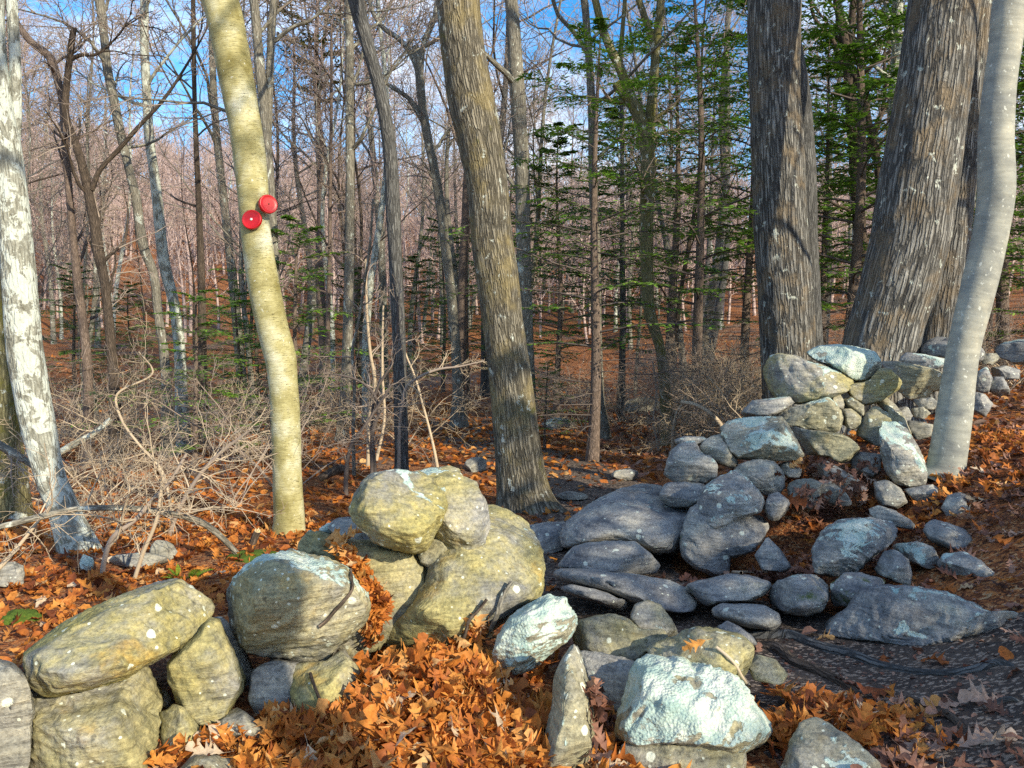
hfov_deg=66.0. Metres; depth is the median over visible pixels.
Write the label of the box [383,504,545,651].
boulder
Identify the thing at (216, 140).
bare tree
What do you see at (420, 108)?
crooked tree
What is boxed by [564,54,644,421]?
leafless pole
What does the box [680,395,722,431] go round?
arched branch
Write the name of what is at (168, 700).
wall stone
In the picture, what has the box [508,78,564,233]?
bare tree
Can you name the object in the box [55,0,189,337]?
bare tree
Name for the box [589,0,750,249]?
bare tree
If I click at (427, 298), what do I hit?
bare tree
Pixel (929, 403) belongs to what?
wall stone
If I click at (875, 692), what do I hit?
oak leaf
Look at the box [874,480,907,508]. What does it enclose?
wall stone
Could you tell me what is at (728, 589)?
slab rock
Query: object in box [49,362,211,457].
bare shrub
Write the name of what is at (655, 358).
bare shrub
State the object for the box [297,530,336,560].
wall stone
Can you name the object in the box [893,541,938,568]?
wall stone
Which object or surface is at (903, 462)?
boulder
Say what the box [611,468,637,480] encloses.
field stone
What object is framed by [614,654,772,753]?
boulder
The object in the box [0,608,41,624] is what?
moss pad
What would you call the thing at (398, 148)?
bare tree
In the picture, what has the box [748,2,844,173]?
bare tree
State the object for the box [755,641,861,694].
tree root
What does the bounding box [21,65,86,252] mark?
bare tree
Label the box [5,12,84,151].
bare tree
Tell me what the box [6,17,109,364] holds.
bare tree
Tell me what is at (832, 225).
bare tree
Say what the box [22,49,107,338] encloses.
bare tree
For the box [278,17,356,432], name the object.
pale pole tree
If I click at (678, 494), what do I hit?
wall stone
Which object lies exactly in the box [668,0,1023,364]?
hemlock tree
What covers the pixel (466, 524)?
boulder
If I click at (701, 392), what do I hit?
bare shrub
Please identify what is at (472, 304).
bare tree
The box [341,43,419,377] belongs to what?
bare tree
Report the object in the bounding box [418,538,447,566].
wall stone
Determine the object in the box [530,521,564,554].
slab rock
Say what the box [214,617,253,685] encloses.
wall stone
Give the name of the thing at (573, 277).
bare tree
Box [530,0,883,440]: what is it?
hemlock tree
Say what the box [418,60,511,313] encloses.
bare tree
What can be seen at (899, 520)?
wall stone
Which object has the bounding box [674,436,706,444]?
wall stone
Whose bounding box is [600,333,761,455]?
bare shrub
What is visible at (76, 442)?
fallen branch
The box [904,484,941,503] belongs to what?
wall stone
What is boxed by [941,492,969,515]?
wall stone
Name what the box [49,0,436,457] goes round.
grey maple
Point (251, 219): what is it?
trail marker
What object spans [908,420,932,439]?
wall stone
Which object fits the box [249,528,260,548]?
stump
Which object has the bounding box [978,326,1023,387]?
bare shrub
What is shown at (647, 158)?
leaning tree
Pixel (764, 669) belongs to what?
wall stone
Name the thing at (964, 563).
boulder
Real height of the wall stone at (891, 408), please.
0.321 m
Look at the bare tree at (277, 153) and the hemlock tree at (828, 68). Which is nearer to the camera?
the hemlock tree at (828, 68)
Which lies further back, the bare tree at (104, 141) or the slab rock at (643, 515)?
the bare tree at (104, 141)
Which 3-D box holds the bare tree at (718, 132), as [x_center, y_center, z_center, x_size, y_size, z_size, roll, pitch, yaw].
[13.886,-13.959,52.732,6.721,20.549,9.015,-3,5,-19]
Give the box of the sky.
[5,0,1023,229]
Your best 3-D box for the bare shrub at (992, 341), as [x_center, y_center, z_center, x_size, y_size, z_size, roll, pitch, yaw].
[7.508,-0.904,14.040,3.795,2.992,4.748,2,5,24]
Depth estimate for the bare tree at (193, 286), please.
35.33 m
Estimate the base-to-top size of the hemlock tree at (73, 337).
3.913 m
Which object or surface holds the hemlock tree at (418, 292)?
on the ground
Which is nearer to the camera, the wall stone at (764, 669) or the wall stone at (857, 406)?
the wall stone at (764, 669)
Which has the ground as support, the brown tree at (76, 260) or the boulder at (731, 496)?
the brown tree at (76, 260)
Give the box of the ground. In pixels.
[0,168,1023,767]
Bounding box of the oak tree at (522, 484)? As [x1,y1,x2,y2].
[435,0,567,514]
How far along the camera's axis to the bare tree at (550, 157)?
73.10 m
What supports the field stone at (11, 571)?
on the ground
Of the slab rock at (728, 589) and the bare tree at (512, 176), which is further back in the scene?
the bare tree at (512, 176)
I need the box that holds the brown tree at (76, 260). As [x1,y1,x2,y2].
[5,0,150,466]
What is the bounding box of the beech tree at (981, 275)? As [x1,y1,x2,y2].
[925,0,1023,481]
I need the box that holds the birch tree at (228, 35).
[200,0,305,535]
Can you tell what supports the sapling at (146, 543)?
on the ground
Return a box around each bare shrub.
[0,397,218,529]
[0,439,198,540]
[24,436,159,500]
[47,349,119,444]
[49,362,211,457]
[51,392,149,458]
[52,320,220,472]
[53,371,149,435]
[57,393,156,451]
[63,372,159,446]
[93,388,313,518]
[94,378,231,442]
[95,381,174,432]
[114,336,447,487]
[145,377,248,431]
[146,368,357,471]
[187,368,370,451]
[218,335,363,449]
[263,365,340,411]
[301,357,450,449]
[316,357,490,456]
[485,375,577,412]
[534,330,708,430]
[535,352,620,420]
[536,361,640,435]
[563,365,658,425]
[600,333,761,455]
[609,328,761,432]
[614,330,761,460]
[619,304,841,421]
[621,335,836,441]
[627,329,758,443]
[628,364,759,448]
[630,363,737,428]
[631,329,760,435]
[632,393,728,455]
[640,338,760,417]
[640,355,745,427]
[642,368,750,434]
[644,360,760,452]
[673,326,760,416]
[673,342,761,431]
[679,335,760,407]
[681,362,818,422]
[720,281,1023,406]
[733,356,761,399]
[821,276,1023,371]
[823,300,844,343]
[824,317,978,365]
[978,323,1023,390]
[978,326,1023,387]
[979,319,1022,384]
[981,316,1022,372]
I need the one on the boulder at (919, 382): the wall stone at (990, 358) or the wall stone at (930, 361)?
the wall stone at (930, 361)
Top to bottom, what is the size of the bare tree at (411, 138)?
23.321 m
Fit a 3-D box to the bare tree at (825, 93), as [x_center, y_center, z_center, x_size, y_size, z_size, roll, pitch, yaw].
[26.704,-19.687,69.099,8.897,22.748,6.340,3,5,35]
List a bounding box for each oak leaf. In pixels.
[325,529,352,556]
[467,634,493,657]
[682,639,708,652]
[783,492,806,510]
[856,682,890,700]
[957,678,999,705]
[987,534,1023,547]
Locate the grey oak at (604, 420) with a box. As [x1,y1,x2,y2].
[484,0,714,439]
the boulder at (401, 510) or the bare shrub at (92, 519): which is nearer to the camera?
the boulder at (401, 510)
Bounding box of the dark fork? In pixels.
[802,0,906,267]
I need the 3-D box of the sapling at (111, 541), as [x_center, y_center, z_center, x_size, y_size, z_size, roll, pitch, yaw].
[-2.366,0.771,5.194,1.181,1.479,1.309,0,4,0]
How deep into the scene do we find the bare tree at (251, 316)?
26.87 m
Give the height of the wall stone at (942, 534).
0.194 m
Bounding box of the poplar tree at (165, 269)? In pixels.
[57,0,258,453]
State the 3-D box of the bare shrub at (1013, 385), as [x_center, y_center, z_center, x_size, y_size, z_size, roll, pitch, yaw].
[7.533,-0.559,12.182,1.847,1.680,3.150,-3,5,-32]
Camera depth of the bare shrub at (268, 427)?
14.27 m
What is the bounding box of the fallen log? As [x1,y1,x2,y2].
[318,464,344,481]
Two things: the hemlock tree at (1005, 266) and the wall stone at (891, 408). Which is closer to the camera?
the wall stone at (891, 408)
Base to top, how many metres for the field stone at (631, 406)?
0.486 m
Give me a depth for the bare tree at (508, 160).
49.12 m
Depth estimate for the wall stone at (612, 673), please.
3.23 m
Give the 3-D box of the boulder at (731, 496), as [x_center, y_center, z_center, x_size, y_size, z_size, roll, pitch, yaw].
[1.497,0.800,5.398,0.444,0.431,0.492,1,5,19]
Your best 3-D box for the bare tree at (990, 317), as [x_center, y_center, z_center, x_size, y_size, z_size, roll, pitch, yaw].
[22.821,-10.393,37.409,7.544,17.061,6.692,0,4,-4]
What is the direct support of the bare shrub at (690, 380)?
on the ground
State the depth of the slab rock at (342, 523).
3.91 m
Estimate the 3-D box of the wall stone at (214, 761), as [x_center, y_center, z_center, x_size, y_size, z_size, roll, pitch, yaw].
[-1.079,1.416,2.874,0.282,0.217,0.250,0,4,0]
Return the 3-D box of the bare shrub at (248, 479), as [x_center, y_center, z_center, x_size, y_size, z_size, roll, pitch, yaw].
[-3.015,0.743,8.279,1.520,1.383,2.593,4,6,41]
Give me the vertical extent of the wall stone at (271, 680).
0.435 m
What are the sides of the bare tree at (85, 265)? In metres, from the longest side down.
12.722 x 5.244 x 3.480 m
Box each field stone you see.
[0,561,24,587]
[79,555,93,570]
[110,553,170,567]
[149,540,177,560]
[464,457,486,471]
[541,417,573,429]
[557,491,588,500]
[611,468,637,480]
[625,397,657,413]
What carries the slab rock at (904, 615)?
on the path
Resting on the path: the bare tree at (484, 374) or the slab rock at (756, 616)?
the slab rock at (756, 616)
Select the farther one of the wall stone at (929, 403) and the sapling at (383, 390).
the sapling at (383, 390)
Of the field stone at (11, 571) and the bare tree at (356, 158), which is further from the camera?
the bare tree at (356, 158)
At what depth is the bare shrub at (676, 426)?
12.74 m
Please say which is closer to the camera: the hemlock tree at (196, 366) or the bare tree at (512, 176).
the hemlock tree at (196, 366)
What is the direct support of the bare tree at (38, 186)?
on the ground
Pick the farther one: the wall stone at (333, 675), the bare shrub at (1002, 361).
the bare shrub at (1002, 361)
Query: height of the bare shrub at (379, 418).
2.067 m
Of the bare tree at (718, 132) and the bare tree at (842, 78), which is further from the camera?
the bare tree at (718, 132)
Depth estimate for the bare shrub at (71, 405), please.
15.71 m
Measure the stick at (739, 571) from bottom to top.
0.264 m
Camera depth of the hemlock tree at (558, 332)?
18.73 m
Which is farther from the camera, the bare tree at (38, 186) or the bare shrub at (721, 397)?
the bare tree at (38, 186)
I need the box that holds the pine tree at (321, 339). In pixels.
[266,0,367,401]
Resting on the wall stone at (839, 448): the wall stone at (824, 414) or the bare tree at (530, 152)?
the wall stone at (824, 414)
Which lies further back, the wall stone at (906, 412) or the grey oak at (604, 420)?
the grey oak at (604, 420)
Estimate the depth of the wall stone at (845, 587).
4.31 m
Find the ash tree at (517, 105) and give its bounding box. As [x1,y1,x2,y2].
[408,0,549,412]
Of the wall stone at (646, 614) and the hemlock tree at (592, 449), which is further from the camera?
the hemlock tree at (592, 449)
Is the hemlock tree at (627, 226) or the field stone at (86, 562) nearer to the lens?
the field stone at (86, 562)
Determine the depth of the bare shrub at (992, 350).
15.95 m
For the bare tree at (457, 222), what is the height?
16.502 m
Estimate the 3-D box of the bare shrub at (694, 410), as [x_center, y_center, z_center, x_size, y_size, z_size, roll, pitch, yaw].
[3.338,0.130,11.625,3.354,2.113,2.680,-3,5,-34]
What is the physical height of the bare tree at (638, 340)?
14.161 m
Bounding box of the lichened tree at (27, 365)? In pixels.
[0,0,103,556]
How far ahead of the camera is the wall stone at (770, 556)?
4.86 m
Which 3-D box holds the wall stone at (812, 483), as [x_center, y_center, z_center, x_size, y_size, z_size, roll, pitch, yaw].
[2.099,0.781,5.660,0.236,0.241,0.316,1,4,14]
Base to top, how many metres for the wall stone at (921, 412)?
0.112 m
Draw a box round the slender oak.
[800,41,824,365]
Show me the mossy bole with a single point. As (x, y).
(7, 407)
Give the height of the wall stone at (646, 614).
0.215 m
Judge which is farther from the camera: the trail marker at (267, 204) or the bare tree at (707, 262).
the bare tree at (707, 262)
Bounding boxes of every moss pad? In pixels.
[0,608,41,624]
[226,549,276,562]
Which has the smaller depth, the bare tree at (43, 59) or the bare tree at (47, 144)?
the bare tree at (47, 144)
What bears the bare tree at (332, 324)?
on the ground
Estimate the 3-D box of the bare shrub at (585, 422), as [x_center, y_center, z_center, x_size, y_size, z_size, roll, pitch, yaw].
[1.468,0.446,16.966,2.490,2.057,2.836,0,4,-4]
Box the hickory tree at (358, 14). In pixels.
[318,0,442,469]
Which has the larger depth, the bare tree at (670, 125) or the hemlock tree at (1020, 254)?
the bare tree at (670, 125)
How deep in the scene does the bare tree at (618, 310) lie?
59.03 m
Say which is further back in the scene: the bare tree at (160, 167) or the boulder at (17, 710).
the bare tree at (160, 167)
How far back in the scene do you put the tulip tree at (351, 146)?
14.70 m
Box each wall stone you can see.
[160,704,199,750]
[162,690,174,708]
[181,754,233,767]
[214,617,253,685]
[217,707,263,740]
[248,658,298,713]
[290,649,359,714]
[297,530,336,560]
[319,523,331,533]
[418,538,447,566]
[544,644,594,767]
[572,613,667,660]
[580,650,634,711]
[620,743,746,767]
[630,600,677,636]
[647,626,754,679]
[659,482,704,507]
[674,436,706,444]
[699,434,737,468]
[741,396,794,416]
[749,655,787,684]
[755,538,790,572]
[764,492,789,520]
[775,397,843,432]
[778,462,801,478]
[787,478,821,509]
[790,426,859,462]
[817,461,862,496]
[821,480,851,505]
[830,572,885,606]
[833,395,844,409]
[842,408,861,429]
[843,396,864,415]
[850,452,881,478]
[856,406,892,446]
[869,505,914,529]
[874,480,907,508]
[874,549,911,585]
[877,398,911,433]
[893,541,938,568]
[899,352,944,368]
[899,407,912,422]
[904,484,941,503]
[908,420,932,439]
[911,407,930,418]
[913,397,936,409]
[922,519,971,550]
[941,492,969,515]
[974,392,992,416]
[976,367,992,392]
[981,353,999,364]
[989,377,1009,396]
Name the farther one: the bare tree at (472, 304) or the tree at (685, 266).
the bare tree at (472, 304)
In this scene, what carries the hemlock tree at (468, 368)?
on the ground
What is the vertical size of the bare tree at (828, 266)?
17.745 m
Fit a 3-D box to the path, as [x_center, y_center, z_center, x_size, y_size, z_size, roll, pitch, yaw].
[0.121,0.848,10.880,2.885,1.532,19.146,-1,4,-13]
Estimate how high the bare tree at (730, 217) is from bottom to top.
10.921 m
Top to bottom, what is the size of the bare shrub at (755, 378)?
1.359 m
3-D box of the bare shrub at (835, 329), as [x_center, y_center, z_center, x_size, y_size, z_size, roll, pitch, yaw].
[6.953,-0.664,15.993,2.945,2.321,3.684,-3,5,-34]
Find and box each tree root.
[748,629,1013,675]
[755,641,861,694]
[905,695,965,730]
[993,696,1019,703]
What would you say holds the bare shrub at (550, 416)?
on the ground
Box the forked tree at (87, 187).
[23,0,211,467]
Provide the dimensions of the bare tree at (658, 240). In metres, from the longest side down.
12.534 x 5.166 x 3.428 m
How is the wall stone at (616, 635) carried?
on the ground
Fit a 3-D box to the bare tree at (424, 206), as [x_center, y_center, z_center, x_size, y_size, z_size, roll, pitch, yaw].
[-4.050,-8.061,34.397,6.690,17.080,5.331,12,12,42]
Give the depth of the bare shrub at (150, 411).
15.87 m
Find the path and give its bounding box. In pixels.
[408,418,1023,767]
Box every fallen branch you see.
[0,436,32,497]
[0,442,242,559]
[0,504,99,569]
[52,401,111,473]
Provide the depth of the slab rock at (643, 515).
5.50 m
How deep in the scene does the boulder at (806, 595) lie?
4.27 m
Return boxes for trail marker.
[242,210,261,229]
[258,195,277,213]
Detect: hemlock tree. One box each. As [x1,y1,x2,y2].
[39,263,159,436]
[63,281,192,431]
[71,289,302,473]
[145,290,324,462]
[185,262,320,426]
[187,214,392,455]
[297,264,405,420]
[354,253,467,412]
[402,213,480,392]
[406,234,487,407]
[424,17,757,461]
[465,121,666,417]
[468,209,580,388]
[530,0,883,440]
[531,96,729,409]
[531,362,587,447]
[559,34,848,432]
[630,0,887,377]
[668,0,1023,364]
[690,21,886,351]
[704,0,1023,337]
[816,6,1023,382]
[827,35,1023,341]
[972,48,1023,368]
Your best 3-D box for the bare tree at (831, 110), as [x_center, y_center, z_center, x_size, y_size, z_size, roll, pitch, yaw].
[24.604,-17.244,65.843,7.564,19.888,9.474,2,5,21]
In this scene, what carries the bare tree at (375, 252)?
on the ground
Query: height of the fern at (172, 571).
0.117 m
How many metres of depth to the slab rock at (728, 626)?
3.90 m
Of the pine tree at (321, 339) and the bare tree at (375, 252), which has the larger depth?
the pine tree at (321, 339)
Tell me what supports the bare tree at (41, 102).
on the ground
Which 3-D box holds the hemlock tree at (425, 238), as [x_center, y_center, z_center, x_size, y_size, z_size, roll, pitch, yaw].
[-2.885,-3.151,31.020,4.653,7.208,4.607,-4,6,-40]
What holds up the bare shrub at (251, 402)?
on the ground
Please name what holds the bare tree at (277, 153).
on the ground
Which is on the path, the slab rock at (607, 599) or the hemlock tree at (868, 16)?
the slab rock at (607, 599)
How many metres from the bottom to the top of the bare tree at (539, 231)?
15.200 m
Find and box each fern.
[164,564,189,578]
[189,569,212,578]
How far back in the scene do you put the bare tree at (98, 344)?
48.49 m
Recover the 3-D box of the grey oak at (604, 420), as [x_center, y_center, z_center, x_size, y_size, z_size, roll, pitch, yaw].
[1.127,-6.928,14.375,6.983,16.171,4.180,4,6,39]
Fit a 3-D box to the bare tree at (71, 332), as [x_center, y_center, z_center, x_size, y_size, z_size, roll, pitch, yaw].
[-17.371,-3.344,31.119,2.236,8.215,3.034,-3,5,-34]
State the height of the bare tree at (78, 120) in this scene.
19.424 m
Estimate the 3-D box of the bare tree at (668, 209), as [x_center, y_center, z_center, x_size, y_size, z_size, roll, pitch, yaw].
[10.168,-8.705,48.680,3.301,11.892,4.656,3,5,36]
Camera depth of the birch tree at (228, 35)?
6.64 m
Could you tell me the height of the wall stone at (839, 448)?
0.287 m
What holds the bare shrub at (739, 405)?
on the ground
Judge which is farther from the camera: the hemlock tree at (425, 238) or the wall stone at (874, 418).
the hemlock tree at (425, 238)
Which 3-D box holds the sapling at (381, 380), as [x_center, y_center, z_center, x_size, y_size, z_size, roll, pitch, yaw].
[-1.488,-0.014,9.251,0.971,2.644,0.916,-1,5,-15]
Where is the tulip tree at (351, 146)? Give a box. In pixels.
[320,0,440,441]
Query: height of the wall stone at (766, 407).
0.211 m
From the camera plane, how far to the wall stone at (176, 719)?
2.98 m
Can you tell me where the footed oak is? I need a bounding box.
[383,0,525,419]
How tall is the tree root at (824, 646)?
0.252 m
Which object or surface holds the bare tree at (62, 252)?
on the ground
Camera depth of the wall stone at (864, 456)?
6.17 m
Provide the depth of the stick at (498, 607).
3.41 m
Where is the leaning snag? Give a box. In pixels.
[842,60,887,258]
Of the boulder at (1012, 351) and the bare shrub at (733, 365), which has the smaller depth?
the boulder at (1012, 351)
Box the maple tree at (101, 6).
[5,0,226,458]
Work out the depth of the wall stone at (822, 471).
5.84 m
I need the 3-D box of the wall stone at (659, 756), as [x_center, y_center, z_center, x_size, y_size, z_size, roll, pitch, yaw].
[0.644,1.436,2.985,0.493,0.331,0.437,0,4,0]
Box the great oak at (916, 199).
[836,0,981,435]
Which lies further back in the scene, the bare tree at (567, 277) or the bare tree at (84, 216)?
the bare tree at (567, 277)
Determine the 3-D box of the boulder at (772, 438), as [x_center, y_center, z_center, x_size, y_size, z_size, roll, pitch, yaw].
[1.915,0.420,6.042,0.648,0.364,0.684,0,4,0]
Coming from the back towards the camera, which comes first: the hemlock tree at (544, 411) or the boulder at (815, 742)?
the hemlock tree at (544, 411)
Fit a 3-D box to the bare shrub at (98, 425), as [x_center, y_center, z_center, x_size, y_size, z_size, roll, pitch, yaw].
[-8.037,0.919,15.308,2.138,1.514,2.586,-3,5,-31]
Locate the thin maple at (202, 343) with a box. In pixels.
[95,0,284,448]
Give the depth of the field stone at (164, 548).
5.85 m
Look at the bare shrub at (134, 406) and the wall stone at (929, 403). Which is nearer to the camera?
the wall stone at (929, 403)
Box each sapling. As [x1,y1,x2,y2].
[22,389,250,572]
[65,292,179,510]
[109,447,205,579]
[125,374,310,536]
[307,191,386,475]
[323,363,389,472]
[323,372,427,494]
[341,237,391,465]
[343,273,428,471]
[355,286,392,460]
[381,311,438,466]
[391,345,487,468]
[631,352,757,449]
[634,350,672,450]
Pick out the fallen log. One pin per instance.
(331, 472)
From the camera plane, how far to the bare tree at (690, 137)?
74.41 m
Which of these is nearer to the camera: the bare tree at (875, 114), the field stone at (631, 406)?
the field stone at (631, 406)
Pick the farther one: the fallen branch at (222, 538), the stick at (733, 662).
the fallen branch at (222, 538)
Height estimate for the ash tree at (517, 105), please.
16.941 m
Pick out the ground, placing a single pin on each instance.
(780, 534)
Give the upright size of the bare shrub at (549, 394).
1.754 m
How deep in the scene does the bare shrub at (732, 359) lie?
15.55 m
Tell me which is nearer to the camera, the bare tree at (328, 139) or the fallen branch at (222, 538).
the fallen branch at (222, 538)
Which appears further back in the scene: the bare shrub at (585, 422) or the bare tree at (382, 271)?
the bare tree at (382, 271)
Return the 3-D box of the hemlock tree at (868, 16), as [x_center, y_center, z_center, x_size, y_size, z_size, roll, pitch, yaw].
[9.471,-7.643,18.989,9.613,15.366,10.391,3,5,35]
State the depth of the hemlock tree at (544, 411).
13.54 m
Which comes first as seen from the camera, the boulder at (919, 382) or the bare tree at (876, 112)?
the boulder at (919, 382)
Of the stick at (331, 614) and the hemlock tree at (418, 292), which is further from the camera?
the hemlock tree at (418, 292)
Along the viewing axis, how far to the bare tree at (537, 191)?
18.90 m
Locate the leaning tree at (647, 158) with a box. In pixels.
[558,0,699,445]
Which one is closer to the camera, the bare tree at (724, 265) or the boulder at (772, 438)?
the boulder at (772, 438)
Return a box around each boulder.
[0,659,34,767]
[23,578,214,697]
[29,666,162,767]
[166,617,246,725]
[226,548,370,662]
[336,538,426,658]
[348,469,447,553]
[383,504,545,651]
[418,465,490,549]
[492,594,577,675]
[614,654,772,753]
[664,440,717,484]
[679,504,768,576]
[696,470,764,528]
[720,416,803,460]
[734,459,784,495]
[763,353,853,403]
[768,574,829,616]
[781,717,880,767]
[806,344,881,381]
[811,517,897,576]
[847,368,901,405]
[879,421,927,487]
[882,361,941,400]
[920,336,984,361]
[937,551,994,576]
[995,339,1023,364]
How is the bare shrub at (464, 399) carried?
on the ground
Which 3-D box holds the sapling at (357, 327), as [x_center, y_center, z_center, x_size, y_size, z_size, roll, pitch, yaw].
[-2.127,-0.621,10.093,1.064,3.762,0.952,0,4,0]
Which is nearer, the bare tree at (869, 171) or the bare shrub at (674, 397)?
the bare shrub at (674, 397)
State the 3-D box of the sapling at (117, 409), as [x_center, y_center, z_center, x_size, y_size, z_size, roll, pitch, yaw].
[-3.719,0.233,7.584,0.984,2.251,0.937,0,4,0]
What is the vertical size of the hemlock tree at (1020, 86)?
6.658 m
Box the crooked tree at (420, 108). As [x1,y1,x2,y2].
[328,0,484,427]
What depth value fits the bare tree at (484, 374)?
27.70 m
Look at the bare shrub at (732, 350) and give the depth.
14.77 m
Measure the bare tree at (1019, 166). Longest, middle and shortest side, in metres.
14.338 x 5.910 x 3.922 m
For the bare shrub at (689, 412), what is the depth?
12.41 m
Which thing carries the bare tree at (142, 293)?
on the ground
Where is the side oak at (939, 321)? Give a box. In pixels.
[921,0,992,414]
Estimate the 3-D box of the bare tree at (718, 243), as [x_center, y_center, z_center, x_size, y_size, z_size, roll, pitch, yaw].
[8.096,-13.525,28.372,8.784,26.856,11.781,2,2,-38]
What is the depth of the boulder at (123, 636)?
2.90 m
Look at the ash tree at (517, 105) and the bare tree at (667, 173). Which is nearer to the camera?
the ash tree at (517, 105)
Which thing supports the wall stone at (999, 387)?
on the ground
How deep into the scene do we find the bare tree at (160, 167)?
69.93 m
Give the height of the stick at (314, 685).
0.168 m
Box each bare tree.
[5,0,154,259]
[5,0,161,230]
[5,1,85,150]
[5,1,93,202]
[5,2,84,168]
[5,2,100,181]
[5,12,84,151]
[5,13,64,174]
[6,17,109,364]
[20,6,75,185]
[21,7,54,230]
[21,56,56,174]
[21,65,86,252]
[22,0,169,406]
[22,2,77,344]
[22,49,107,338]
[23,0,160,418]
[28,175,67,241]
[31,39,152,300]
[36,54,133,259]
[39,196,92,381]
[40,0,185,347]
[49,205,84,304]
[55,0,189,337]
[62,157,135,310]
[74,0,343,430]
[78,0,302,419]
[109,152,207,383]
[115,120,178,265]
[154,5,314,403]
[155,110,238,356]
[158,1,406,374]
[159,0,400,271]
[162,27,314,349]
[171,0,364,362]
[181,0,428,394]
[188,0,339,321]
[200,94,279,201]
[233,0,434,275]
[248,0,462,410]
[266,0,442,405]
[274,1,439,401]
[277,104,387,320]
[278,127,315,265]
[281,58,367,243]
[291,0,437,422]
[297,0,461,413]
[307,117,360,197]
[325,113,410,253]
[327,107,382,235]
[333,0,548,298]
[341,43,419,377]
[355,1,462,387]
[356,40,441,318]
[362,56,443,232]
[390,47,463,346]
[391,74,462,328]
[401,90,462,304]
[414,24,509,271]
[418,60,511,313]
[427,98,532,334]
[439,67,532,327]
[444,0,614,291]
[449,15,603,258]
[457,104,552,259]
[479,0,630,396]
[492,82,579,243]
[493,52,581,228]
[504,120,571,292]
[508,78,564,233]
[528,70,583,295]
[530,48,609,312]
[540,74,607,314]
[559,0,690,332]
[563,144,599,244]
[566,0,692,385]
[566,73,684,315]
[580,21,697,393]
[583,14,683,350]
[586,0,811,366]
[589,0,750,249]
[598,54,666,242]
[603,0,745,368]
[615,28,692,304]
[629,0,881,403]
[635,171,694,318]
[656,150,694,321]
[658,116,682,277]
[662,72,739,285]
[663,1,748,329]
[663,54,749,301]
[672,4,749,315]
[672,14,750,325]
[695,146,748,291]
[743,0,888,343]
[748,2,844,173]
[801,0,887,252]
[801,0,907,272]
[802,0,887,92]
[805,17,845,168]
[808,75,842,227]
[810,45,846,146]
[816,164,847,275]
[817,1,903,200]
[817,114,874,252]
[823,81,883,270]
[825,61,889,210]
[972,1,1023,369]
[986,95,1023,339]
[1015,53,1023,210]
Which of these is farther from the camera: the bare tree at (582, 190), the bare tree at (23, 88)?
the bare tree at (582, 190)
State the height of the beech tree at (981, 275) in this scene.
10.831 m
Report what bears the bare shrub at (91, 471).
on the ground
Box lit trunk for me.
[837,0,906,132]
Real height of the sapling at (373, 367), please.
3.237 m
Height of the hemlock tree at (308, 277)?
3.922 m
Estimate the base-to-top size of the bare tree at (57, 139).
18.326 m
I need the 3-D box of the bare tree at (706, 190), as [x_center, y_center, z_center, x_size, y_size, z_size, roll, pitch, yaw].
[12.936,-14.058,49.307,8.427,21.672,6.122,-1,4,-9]
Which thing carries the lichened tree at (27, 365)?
on the ground
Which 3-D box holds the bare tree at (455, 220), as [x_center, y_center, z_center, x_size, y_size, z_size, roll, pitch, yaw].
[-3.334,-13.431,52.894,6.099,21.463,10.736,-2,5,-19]
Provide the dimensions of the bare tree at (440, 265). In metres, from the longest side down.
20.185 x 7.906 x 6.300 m
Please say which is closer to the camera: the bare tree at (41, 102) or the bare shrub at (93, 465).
the bare shrub at (93, 465)
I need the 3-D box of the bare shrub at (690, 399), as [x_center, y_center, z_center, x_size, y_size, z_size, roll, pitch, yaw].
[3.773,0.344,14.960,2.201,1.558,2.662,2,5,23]
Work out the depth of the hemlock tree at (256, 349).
19.87 m
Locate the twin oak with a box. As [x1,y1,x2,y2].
[747,0,817,428]
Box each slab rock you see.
[327,517,368,539]
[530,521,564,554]
[553,568,697,613]
[557,540,660,573]
[559,483,693,554]
[561,584,628,609]
[685,574,771,605]
[712,603,780,630]
[717,621,756,645]
[824,584,1017,645]
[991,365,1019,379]
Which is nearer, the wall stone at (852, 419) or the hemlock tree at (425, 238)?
the wall stone at (852, 419)
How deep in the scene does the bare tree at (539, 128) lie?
49.17 m
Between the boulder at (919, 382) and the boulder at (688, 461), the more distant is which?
the boulder at (919, 382)
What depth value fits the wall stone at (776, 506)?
5.39 m
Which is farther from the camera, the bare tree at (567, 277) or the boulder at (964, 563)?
the bare tree at (567, 277)
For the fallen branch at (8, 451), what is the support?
on the bare shrub at (92, 519)
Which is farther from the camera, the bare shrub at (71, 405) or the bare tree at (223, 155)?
the bare tree at (223, 155)
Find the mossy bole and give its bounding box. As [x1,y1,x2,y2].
[0,0,130,523]
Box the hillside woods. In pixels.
[21,105,1023,343]
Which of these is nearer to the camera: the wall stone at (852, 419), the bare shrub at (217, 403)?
the wall stone at (852, 419)
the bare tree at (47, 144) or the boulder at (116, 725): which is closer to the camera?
the boulder at (116, 725)
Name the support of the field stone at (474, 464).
on the ground
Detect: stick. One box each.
[309,672,320,698]
[318,568,353,627]
[462,599,487,638]
[472,581,512,650]
[715,646,750,687]
[732,570,767,573]
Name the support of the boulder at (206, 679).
on the ground
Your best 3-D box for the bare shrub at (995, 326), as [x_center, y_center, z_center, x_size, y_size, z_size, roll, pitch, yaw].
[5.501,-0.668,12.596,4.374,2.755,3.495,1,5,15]
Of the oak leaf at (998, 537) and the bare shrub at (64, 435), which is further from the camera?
the bare shrub at (64, 435)

